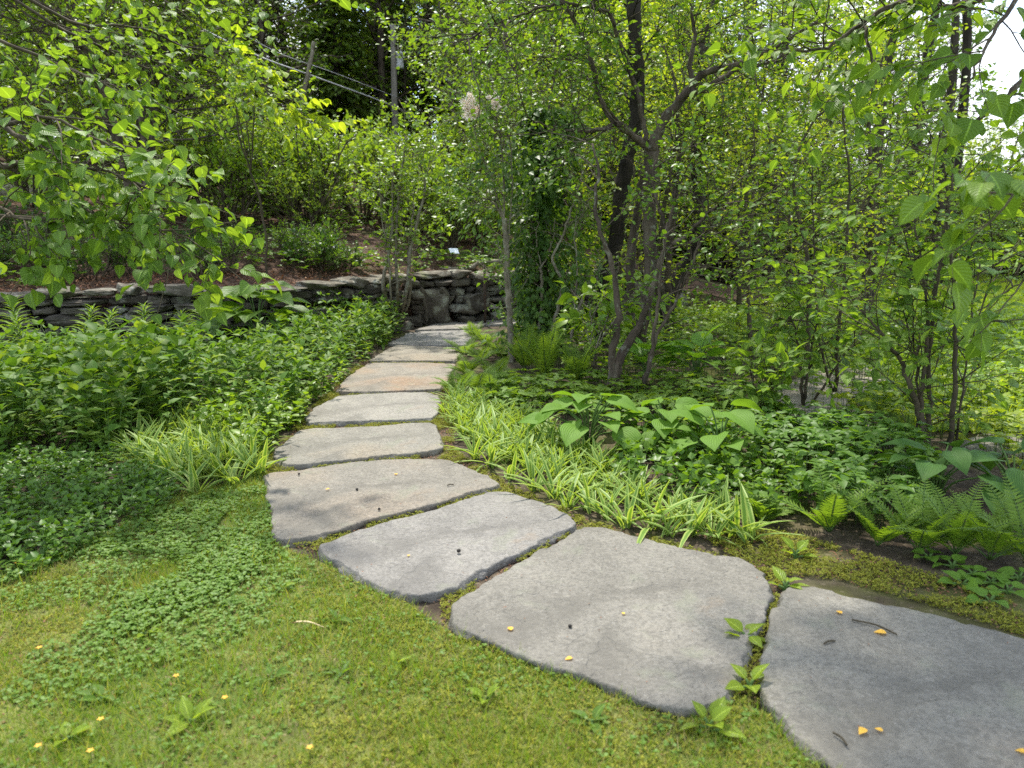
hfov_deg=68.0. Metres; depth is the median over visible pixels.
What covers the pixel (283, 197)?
azalea
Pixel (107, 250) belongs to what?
shrub
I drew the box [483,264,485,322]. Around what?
iron stake
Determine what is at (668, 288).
grove tree
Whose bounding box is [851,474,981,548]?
fern
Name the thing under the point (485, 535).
stepping stone
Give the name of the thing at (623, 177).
grove tree
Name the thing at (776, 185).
tall tree
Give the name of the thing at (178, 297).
dry stone wall
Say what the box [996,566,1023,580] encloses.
wild ginger
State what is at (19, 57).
hornbeam
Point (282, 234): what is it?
shrub
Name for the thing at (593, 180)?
azalea
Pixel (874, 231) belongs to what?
understorey sapling
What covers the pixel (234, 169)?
azalea
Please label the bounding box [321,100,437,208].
azalea
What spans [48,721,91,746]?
lawn weed
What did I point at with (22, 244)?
shrub
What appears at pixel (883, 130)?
understorey sapling
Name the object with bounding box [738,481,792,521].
fern
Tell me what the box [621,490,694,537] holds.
striped tuft
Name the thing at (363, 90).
hemlock
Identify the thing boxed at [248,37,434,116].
overhead wire
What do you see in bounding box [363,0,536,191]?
understorey sapling
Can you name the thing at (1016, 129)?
woodland tree
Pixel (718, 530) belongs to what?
striped tuft
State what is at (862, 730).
fallen leaf
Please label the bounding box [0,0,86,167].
woodland tree
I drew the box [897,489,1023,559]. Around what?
fern
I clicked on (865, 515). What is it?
fern
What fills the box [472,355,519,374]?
fern
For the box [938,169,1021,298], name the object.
understorey sapling
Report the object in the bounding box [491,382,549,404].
fern
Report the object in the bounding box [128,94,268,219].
azalea
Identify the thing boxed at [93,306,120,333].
lily stem
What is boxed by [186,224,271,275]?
shrub
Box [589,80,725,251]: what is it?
azalea
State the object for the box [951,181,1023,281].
understorey sapling
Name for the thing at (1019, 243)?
understorey sapling
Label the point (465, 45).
woodland tree
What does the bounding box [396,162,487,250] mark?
azalea
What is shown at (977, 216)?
azalea
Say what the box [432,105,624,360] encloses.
ivy clad tree
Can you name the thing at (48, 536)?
periwinkle
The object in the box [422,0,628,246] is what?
understorey sapling
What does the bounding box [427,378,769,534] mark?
striped drift
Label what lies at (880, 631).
fallen leaf
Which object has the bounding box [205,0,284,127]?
hemlock
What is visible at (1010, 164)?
azalea
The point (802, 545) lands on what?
weed
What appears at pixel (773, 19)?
understorey sapling
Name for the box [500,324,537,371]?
fern
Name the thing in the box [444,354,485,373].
fern
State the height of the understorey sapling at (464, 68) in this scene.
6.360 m
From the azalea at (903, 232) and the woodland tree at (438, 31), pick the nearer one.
the azalea at (903, 232)
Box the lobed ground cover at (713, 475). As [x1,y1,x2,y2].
[603,407,807,518]
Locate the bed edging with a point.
(287, 416)
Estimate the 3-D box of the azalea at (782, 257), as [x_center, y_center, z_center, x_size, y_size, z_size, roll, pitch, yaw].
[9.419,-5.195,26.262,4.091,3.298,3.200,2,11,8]
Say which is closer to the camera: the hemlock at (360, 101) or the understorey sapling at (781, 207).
the understorey sapling at (781, 207)
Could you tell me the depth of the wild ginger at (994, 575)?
3.28 m
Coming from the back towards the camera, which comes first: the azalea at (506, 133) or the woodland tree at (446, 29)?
the woodland tree at (446, 29)
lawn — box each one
[0,476,821,767]
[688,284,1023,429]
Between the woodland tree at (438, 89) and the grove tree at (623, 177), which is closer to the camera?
the grove tree at (623, 177)
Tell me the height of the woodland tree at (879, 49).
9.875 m
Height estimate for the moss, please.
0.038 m
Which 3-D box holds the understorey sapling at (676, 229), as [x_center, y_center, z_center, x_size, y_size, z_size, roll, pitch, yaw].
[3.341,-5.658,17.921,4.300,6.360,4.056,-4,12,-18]
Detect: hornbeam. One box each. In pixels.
[0,0,151,102]
[0,0,323,219]
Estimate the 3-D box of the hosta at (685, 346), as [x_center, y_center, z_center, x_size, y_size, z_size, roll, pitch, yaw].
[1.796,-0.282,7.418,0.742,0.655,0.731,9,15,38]
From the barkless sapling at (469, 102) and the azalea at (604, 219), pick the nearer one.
the barkless sapling at (469, 102)
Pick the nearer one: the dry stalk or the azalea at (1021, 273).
the dry stalk
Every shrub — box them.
[0,196,50,247]
[0,215,72,267]
[0,233,11,264]
[50,235,130,280]
[88,196,167,249]
[99,240,164,273]
[157,238,225,279]
[173,217,235,257]
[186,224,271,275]
[254,219,314,258]
[281,221,342,268]
[293,230,356,273]
[299,212,348,247]
[326,240,370,270]
[331,96,476,314]
[527,102,842,396]
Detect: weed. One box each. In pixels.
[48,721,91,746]
[72,684,123,701]
[126,623,161,639]
[163,695,214,738]
[214,595,247,614]
[252,666,289,681]
[263,582,294,595]
[322,607,352,622]
[323,659,353,682]
[379,650,412,671]
[468,683,498,703]
[568,703,611,737]
[678,696,746,738]
[724,618,764,647]
[725,663,769,694]
[768,566,808,590]
[781,536,818,559]
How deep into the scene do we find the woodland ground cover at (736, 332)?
8.47 m
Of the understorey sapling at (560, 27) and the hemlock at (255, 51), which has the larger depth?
the hemlock at (255, 51)
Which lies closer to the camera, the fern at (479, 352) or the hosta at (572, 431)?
the hosta at (572, 431)
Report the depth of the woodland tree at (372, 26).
42.67 m
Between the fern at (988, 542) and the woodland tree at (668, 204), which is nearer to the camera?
the fern at (988, 542)
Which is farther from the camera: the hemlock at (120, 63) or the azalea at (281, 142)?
the hemlock at (120, 63)
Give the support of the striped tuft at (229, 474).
on the lawn at (255, 725)
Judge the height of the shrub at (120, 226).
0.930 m
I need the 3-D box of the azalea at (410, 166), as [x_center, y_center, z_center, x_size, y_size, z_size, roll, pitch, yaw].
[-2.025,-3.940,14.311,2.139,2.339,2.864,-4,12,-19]
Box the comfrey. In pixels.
[193,281,322,340]
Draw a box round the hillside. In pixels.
[0,139,805,348]
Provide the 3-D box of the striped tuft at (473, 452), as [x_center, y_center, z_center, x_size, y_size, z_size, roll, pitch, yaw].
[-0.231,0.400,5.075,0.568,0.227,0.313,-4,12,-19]
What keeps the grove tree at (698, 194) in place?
on the garden soil
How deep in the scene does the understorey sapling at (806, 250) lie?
7.45 m
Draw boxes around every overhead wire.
[190,24,436,125]
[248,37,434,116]
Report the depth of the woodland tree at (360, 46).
48.13 m
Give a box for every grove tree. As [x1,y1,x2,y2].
[550,0,704,345]
[591,47,767,341]
[610,0,819,324]
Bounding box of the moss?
[0,359,1023,767]
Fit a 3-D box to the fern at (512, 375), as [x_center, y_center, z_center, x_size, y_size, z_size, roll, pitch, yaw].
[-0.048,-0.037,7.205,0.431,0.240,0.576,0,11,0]
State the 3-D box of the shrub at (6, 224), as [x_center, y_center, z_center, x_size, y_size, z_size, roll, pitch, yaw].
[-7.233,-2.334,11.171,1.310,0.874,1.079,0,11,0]
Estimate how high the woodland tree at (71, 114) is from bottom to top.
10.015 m
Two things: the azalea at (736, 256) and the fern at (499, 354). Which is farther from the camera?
the azalea at (736, 256)
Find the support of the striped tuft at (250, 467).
on the garden soil
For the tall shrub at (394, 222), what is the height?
3.428 m
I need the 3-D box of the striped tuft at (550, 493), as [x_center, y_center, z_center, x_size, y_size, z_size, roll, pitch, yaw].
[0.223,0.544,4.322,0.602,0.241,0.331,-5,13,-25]
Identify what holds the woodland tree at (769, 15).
on the ground at (982, 268)
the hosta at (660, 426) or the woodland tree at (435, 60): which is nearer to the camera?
the hosta at (660, 426)
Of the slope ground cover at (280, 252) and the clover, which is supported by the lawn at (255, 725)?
the clover
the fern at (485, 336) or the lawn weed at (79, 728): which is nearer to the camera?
the lawn weed at (79, 728)
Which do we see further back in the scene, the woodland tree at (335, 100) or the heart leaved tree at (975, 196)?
the woodland tree at (335, 100)
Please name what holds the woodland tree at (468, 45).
on the hillside
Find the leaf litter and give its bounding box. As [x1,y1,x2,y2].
[0,361,1023,767]
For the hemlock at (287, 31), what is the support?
on the hillside
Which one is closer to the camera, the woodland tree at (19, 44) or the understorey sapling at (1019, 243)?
the understorey sapling at (1019, 243)
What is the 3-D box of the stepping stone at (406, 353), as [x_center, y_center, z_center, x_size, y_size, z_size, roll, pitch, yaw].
[-1.127,-0.324,9.359,1.071,0.151,1.250,0,11,0]
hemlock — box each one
[21,18,121,149]
[41,0,253,134]
[67,0,229,149]
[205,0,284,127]
[206,0,317,128]
[280,0,372,141]
[281,0,406,148]
[307,6,371,139]
[354,3,430,142]
[355,0,448,150]
[430,0,538,161]
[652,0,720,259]
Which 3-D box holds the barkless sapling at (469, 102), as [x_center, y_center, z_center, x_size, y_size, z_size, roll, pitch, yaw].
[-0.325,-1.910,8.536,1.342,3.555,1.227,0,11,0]
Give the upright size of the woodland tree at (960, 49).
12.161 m
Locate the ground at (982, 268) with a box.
[624,240,1023,283]
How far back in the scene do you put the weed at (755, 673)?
2.51 m
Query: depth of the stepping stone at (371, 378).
7.66 m
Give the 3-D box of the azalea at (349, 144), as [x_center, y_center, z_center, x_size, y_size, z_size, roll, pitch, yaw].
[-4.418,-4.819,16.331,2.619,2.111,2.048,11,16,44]
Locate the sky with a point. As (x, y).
(1004, 49)
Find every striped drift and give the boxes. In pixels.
[92,390,292,481]
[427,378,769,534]
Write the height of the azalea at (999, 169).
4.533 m
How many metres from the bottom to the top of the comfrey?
0.927 m
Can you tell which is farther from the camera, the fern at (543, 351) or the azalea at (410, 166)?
the azalea at (410, 166)
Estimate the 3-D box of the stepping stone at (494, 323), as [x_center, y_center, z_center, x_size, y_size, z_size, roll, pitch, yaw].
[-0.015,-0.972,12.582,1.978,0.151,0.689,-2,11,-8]
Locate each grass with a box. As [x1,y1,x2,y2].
[3,169,189,195]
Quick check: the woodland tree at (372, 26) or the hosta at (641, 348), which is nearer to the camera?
the hosta at (641, 348)
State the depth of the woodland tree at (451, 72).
39.43 m
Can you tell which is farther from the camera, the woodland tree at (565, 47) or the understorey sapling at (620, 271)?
the woodland tree at (565, 47)
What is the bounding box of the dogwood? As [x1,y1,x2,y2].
[554,271,681,376]
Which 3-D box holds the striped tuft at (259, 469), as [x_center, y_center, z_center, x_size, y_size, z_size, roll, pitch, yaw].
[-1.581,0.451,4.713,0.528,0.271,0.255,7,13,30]
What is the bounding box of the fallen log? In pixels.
[0,184,59,197]
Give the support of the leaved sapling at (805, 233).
on the garden soil
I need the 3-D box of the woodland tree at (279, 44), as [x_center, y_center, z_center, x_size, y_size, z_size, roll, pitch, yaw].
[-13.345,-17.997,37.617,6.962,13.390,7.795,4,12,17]
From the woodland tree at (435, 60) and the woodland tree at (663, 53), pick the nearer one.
the woodland tree at (663, 53)
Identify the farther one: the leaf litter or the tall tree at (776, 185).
the tall tree at (776, 185)
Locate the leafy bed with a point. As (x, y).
(108, 370)
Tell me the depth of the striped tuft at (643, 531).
3.89 m
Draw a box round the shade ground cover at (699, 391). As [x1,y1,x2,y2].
[455,367,791,444]
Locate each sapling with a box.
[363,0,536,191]
[388,0,580,213]
[421,46,543,361]
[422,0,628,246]
[466,0,693,309]
[493,0,682,225]
[511,204,583,348]
[521,4,695,308]
[541,153,615,356]
[546,182,642,353]
[547,6,704,269]
[559,0,798,329]
[585,5,750,258]
[631,0,861,328]
[661,69,860,359]
[670,0,889,298]
[675,47,833,290]
[693,18,937,379]
[703,0,994,391]
[714,245,960,412]
[714,326,810,423]
[719,120,852,331]
[737,18,963,306]
[744,15,1023,450]
[760,0,1023,308]
[782,49,993,347]
[807,158,866,278]
[810,126,906,297]
[905,168,980,286]
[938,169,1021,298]
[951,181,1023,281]
[978,201,1023,283]
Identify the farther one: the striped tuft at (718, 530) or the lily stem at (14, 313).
the lily stem at (14, 313)
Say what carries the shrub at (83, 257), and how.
on the hillside
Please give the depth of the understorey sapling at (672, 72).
9.83 m
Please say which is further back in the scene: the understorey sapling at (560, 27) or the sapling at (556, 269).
the understorey sapling at (560, 27)
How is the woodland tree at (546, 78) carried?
on the hillside
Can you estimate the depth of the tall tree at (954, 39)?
17.88 m
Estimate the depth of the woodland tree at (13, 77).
28.37 m
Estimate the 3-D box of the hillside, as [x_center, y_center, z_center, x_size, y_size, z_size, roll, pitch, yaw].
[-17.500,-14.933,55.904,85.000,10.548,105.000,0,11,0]
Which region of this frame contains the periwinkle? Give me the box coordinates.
[0,431,191,576]
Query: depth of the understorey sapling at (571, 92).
11.59 m
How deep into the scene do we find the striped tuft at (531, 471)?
4.49 m
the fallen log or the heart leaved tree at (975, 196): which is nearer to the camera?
the heart leaved tree at (975, 196)
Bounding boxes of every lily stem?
[0,295,31,342]
[6,314,41,385]
[65,304,98,350]
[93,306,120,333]
[130,301,154,336]
[168,308,193,336]
[187,295,215,342]
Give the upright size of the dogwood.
1.201 m
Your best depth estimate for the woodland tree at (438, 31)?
45.05 m
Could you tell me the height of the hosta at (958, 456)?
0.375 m
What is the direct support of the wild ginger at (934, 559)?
on the garden soil
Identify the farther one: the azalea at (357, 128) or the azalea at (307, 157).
the azalea at (357, 128)
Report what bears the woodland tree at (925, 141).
on the ground at (982, 268)
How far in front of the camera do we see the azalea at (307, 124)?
18.66 m
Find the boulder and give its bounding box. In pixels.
[419,287,489,323]
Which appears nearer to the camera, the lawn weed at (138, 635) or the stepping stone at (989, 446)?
the lawn weed at (138, 635)
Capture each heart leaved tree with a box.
[0,0,383,344]
[673,0,1023,215]
[898,170,1023,375]
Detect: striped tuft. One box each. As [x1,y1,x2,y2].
[150,445,250,494]
[196,449,260,484]
[222,439,285,477]
[228,437,291,477]
[444,428,522,459]
[454,440,512,470]
[486,450,526,482]
[497,453,594,499]
[500,449,571,491]
[543,467,616,523]
[549,471,609,513]
[578,478,648,533]
[584,482,667,529]
[621,477,707,543]
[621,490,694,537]
[661,490,794,538]
[668,493,741,547]
[690,501,745,541]
[711,478,804,547]
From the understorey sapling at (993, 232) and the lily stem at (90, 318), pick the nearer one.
the lily stem at (90, 318)
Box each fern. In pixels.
[429,369,480,389]
[441,335,482,354]
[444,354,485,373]
[445,364,498,390]
[453,322,493,335]
[460,345,503,359]
[465,367,514,397]
[470,330,499,344]
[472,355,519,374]
[481,341,507,357]
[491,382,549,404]
[494,368,528,385]
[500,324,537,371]
[505,318,575,380]
[552,332,609,385]
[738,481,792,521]
[748,450,900,531]
[838,487,932,545]
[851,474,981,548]
[891,475,1023,553]
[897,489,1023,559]
[965,471,1023,557]
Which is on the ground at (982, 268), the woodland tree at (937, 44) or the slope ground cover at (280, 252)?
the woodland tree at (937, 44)
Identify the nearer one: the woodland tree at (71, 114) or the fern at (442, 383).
the fern at (442, 383)
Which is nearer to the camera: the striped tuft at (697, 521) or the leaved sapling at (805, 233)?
the striped tuft at (697, 521)
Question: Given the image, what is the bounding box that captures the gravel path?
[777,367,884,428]
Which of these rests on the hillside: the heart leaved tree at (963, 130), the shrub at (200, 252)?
the shrub at (200, 252)
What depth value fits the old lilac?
7.81 m
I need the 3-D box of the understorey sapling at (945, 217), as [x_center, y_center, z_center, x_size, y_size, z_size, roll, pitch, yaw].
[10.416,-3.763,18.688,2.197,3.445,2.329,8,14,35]
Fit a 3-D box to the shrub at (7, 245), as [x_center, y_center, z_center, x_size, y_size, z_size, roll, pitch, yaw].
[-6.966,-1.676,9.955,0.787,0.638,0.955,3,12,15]
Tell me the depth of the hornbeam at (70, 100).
12.62 m
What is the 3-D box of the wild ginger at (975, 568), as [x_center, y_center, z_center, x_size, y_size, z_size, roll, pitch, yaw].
[2.040,0.838,3.367,0.124,0.057,0.178,6,13,28]
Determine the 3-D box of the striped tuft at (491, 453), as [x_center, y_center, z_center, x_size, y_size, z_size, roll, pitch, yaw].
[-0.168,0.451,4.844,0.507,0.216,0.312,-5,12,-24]
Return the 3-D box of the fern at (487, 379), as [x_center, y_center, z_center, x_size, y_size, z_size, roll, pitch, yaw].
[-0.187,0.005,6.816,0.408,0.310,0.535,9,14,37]
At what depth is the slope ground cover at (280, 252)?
13.02 m
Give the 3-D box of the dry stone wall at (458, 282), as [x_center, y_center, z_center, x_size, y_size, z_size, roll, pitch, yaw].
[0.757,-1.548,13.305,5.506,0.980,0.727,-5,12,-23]
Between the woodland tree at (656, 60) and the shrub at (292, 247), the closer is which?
the shrub at (292, 247)
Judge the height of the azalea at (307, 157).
2.446 m
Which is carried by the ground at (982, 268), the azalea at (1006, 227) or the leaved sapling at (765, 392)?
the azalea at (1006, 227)
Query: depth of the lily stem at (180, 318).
8.32 m
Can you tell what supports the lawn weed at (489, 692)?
on the lawn at (255, 725)
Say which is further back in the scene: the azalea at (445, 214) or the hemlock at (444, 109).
the hemlock at (444, 109)
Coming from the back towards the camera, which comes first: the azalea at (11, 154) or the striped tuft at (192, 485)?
the azalea at (11, 154)
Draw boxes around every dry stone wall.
[0,273,413,347]
[403,266,687,326]
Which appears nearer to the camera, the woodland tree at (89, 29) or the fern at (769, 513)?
the fern at (769, 513)
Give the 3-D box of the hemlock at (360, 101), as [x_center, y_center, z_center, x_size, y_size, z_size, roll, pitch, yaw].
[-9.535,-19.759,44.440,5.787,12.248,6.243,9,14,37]
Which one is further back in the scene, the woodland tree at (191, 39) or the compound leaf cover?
the woodland tree at (191, 39)
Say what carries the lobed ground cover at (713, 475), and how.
on the garden soil
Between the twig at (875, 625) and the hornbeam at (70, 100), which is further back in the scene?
the hornbeam at (70, 100)
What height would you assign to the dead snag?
4.545 m
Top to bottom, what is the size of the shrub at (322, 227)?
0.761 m
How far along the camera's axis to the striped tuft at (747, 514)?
3.76 m
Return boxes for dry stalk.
[296,621,323,627]
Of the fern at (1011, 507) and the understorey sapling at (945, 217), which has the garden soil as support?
the fern at (1011, 507)
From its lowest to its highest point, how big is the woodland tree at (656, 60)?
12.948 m
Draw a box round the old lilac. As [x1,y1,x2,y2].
[410,0,895,363]
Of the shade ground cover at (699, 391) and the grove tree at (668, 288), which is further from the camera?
the grove tree at (668, 288)
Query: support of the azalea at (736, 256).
on the ground at (982, 268)
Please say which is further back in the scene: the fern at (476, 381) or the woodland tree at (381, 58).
the woodland tree at (381, 58)
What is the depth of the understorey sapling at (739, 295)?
11.41 m
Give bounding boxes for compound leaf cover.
[747,400,955,529]
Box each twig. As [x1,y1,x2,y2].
[832,731,847,745]
[852,619,896,634]
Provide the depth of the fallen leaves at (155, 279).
11.22 m
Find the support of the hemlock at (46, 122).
on the hillside
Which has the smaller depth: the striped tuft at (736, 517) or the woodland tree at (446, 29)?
the striped tuft at (736, 517)
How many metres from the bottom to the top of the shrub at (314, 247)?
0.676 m
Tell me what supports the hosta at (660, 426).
on the garden soil
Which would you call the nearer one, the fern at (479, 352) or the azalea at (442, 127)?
the fern at (479, 352)
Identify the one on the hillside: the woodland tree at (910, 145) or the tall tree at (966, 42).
the tall tree at (966, 42)
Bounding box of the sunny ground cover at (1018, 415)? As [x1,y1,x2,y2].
[810,365,1023,472]
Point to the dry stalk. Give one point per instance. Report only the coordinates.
(308, 622)
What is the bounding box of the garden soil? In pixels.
[0,318,1023,720]
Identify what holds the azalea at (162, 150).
on the hillside
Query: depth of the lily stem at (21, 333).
7.04 m
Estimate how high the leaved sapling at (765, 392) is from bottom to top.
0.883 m
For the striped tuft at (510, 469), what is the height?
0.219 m
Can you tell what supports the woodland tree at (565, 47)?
on the hillside
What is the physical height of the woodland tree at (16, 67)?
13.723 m
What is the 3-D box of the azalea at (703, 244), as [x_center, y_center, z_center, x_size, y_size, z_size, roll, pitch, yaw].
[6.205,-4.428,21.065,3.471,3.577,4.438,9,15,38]
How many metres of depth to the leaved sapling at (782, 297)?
6.20 m
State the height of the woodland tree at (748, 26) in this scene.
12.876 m
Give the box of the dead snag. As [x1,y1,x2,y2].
[297,41,315,129]
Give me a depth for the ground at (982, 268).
28.50 m
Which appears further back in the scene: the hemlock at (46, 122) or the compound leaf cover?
the hemlock at (46, 122)
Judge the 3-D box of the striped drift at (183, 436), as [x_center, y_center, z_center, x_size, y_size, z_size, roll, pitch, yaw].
[-2.206,0.330,5.293,1.481,0.282,2.020,0,11,0]
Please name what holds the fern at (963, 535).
on the garden soil
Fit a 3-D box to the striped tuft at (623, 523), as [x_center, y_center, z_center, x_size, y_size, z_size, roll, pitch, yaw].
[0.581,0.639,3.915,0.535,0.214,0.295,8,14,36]
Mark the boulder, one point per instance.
(435, 308)
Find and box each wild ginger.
[911,546,942,562]
[932,554,967,569]
[938,570,981,589]
[957,565,987,580]
[965,587,1009,608]
[972,571,1006,587]
[986,577,1023,597]
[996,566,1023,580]
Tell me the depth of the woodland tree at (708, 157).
21.14 m
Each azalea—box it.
[0,99,86,206]
[53,79,204,186]
[92,104,229,212]
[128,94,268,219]
[135,89,276,190]
[182,90,326,205]
[184,122,296,227]
[205,90,357,215]
[214,92,385,226]
[240,145,359,235]
[251,98,341,151]
[271,115,357,198]
[292,112,418,224]
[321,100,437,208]
[336,110,418,189]
[348,113,460,236]
[374,120,501,233]
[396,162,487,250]
[409,93,519,210]
[457,53,636,229]
[459,173,519,248]
[466,79,559,163]
[555,94,676,236]
[580,57,775,263]
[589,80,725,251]
[656,220,690,263]
[674,154,778,281]
[686,97,893,284]
[723,235,811,274]
[752,146,881,281]
[826,188,896,277]
[852,134,1023,270]
[858,178,977,279]
[858,190,1011,260]
[893,158,1023,261]
[962,145,1023,275]
[990,203,1023,267]
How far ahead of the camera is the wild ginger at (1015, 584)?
3.20 m
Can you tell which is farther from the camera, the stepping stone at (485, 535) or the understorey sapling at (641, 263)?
the understorey sapling at (641, 263)
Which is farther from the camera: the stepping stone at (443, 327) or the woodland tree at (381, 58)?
the woodland tree at (381, 58)
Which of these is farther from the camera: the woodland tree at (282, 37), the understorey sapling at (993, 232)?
the woodland tree at (282, 37)
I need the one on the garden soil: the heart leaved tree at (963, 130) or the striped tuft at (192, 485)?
the heart leaved tree at (963, 130)
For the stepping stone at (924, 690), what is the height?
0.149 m
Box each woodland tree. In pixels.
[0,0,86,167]
[0,0,164,170]
[0,1,99,133]
[0,2,50,117]
[0,5,49,132]
[4,0,213,115]
[126,0,266,121]
[181,0,357,140]
[183,0,318,129]
[216,0,360,130]
[228,0,316,126]
[269,0,434,142]
[286,0,458,138]
[296,8,436,114]
[305,0,460,151]
[336,0,459,152]
[355,0,494,145]
[359,1,458,143]
[392,0,599,190]
[402,0,615,178]
[407,0,486,154]
[409,1,529,126]
[416,3,453,125]
[433,1,562,88]
[468,0,665,220]
[487,4,687,110]
[488,0,684,105]
[499,7,609,106]
[540,0,674,220]
[545,0,763,234]
[572,5,730,240]
[598,0,772,255]
[625,0,865,267]
[654,30,792,277]
[659,0,860,285]
[727,0,937,281]
[795,0,1022,276]
[807,0,1008,230]
[815,115,868,167]
[827,29,969,180]
[882,118,936,257]
[962,124,1023,269]
[963,137,1011,174]
[980,100,1023,173]
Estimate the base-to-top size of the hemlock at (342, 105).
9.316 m
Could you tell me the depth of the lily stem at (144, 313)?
8.12 m
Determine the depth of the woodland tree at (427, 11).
43.56 m
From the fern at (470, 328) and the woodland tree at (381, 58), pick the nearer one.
the fern at (470, 328)
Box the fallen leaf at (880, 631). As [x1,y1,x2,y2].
[875,629,885,632]
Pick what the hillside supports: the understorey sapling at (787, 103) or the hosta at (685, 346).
the understorey sapling at (787, 103)
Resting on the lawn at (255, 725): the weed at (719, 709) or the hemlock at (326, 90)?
the weed at (719, 709)
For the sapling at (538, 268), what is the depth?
9.05 m
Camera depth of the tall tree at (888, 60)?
14.37 m
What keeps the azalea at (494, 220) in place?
on the hillside
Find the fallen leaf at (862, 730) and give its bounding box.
[859,727,867,733]
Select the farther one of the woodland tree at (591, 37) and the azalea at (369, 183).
the woodland tree at (591, 37)
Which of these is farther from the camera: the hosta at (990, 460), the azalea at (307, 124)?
the azalea at (307, 124)
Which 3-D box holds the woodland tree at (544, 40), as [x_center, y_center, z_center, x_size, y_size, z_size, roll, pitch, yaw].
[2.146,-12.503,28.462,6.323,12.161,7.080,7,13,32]
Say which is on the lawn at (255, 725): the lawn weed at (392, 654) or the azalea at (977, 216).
the lawn weed at (392, 654)
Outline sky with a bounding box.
[8,0,1023,175]
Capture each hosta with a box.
[518,391,653,452]
[617,334,683,384]
[620,397,719,452]
[656,323,730,382]
[666,399,767,463]
[865,438,1006,513]
[933,437,1023,514]
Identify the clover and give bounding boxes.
[0,474,813,767]
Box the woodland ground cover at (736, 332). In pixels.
[497,286,1023,412]
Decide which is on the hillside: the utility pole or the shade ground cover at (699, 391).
the utility pole
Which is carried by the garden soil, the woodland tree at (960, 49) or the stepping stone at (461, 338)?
the stepping stone at (461, 338)
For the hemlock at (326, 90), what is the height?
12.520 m
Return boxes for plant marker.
[449,248,458,266]
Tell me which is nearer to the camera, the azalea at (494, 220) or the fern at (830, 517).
the fern at (830, 517)
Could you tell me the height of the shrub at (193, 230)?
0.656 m
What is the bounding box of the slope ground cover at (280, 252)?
[0,170,605,284]
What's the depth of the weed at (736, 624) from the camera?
2.80 m
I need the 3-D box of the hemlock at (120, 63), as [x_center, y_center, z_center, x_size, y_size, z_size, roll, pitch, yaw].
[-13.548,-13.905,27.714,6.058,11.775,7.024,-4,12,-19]
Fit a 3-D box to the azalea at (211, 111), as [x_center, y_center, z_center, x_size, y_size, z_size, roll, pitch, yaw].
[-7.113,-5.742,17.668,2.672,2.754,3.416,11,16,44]
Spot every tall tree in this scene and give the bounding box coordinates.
[762,2,789,296]
[860,11,899,305]
[900,2,939,276]
[925,0,959,291]
[937,7,971,286]
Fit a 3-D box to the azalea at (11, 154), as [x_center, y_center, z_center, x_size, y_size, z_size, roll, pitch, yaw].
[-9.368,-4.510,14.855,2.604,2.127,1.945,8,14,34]
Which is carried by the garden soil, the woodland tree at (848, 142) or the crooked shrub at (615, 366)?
the crooked shrub at (615, 366)
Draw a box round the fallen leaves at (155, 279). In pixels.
[0,181,568,291]
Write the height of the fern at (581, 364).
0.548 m
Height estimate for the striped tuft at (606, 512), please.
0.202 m
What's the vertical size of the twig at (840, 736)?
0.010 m
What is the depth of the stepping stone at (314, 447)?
5.28 m
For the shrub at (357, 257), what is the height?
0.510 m
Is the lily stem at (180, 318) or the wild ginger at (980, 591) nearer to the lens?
the wild ginger at (980, 591)
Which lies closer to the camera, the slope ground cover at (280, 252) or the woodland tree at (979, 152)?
the slope ground cover at (280, 252)
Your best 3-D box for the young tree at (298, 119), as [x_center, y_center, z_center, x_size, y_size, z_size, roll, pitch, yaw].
[-3.061,-2.829,9.791,2.382,3.292,1.088,5,12,22]
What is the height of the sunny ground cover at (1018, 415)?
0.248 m
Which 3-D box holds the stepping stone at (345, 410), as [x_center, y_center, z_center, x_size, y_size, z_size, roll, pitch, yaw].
[-1.142,0.255,6.479,1.083,0.150,1.158,0,11,0]
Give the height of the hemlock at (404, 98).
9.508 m
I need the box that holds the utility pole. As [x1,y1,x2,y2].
[389,24,403,134]
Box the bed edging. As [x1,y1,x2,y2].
[189,315,404,457]
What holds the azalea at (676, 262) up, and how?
on the ground at (982, 268)
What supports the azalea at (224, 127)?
on the hillside
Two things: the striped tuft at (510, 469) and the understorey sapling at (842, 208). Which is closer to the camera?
the striped tuft at (510, 469)
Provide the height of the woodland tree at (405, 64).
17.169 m
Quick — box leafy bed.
[0,288,408,459]
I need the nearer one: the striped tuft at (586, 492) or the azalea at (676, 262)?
the striped tuft at (586, 492)
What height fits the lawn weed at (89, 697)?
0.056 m
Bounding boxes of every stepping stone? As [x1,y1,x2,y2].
[262,459,500,547]
[272,423,443,469]
[304,392,441,427]
[318,492,576,603]
[336,362,455,395]
[368,345,462,363]
[387,330,472,347]
[415,320,490,331]
[448,527,774,717]
[460,319,567,326]
[757,587,1023,767]
[961,432,1023,456]
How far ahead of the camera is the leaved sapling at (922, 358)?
5.04 m
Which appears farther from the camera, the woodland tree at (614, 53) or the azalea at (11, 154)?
the woodland tree at (614, 53)
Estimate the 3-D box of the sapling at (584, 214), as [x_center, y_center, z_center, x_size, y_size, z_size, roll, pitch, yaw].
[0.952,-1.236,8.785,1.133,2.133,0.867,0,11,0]
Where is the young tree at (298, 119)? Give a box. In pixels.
[193,24,369,278]
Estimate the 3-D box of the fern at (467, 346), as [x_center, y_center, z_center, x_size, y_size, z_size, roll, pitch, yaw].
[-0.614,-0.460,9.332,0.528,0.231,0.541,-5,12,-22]

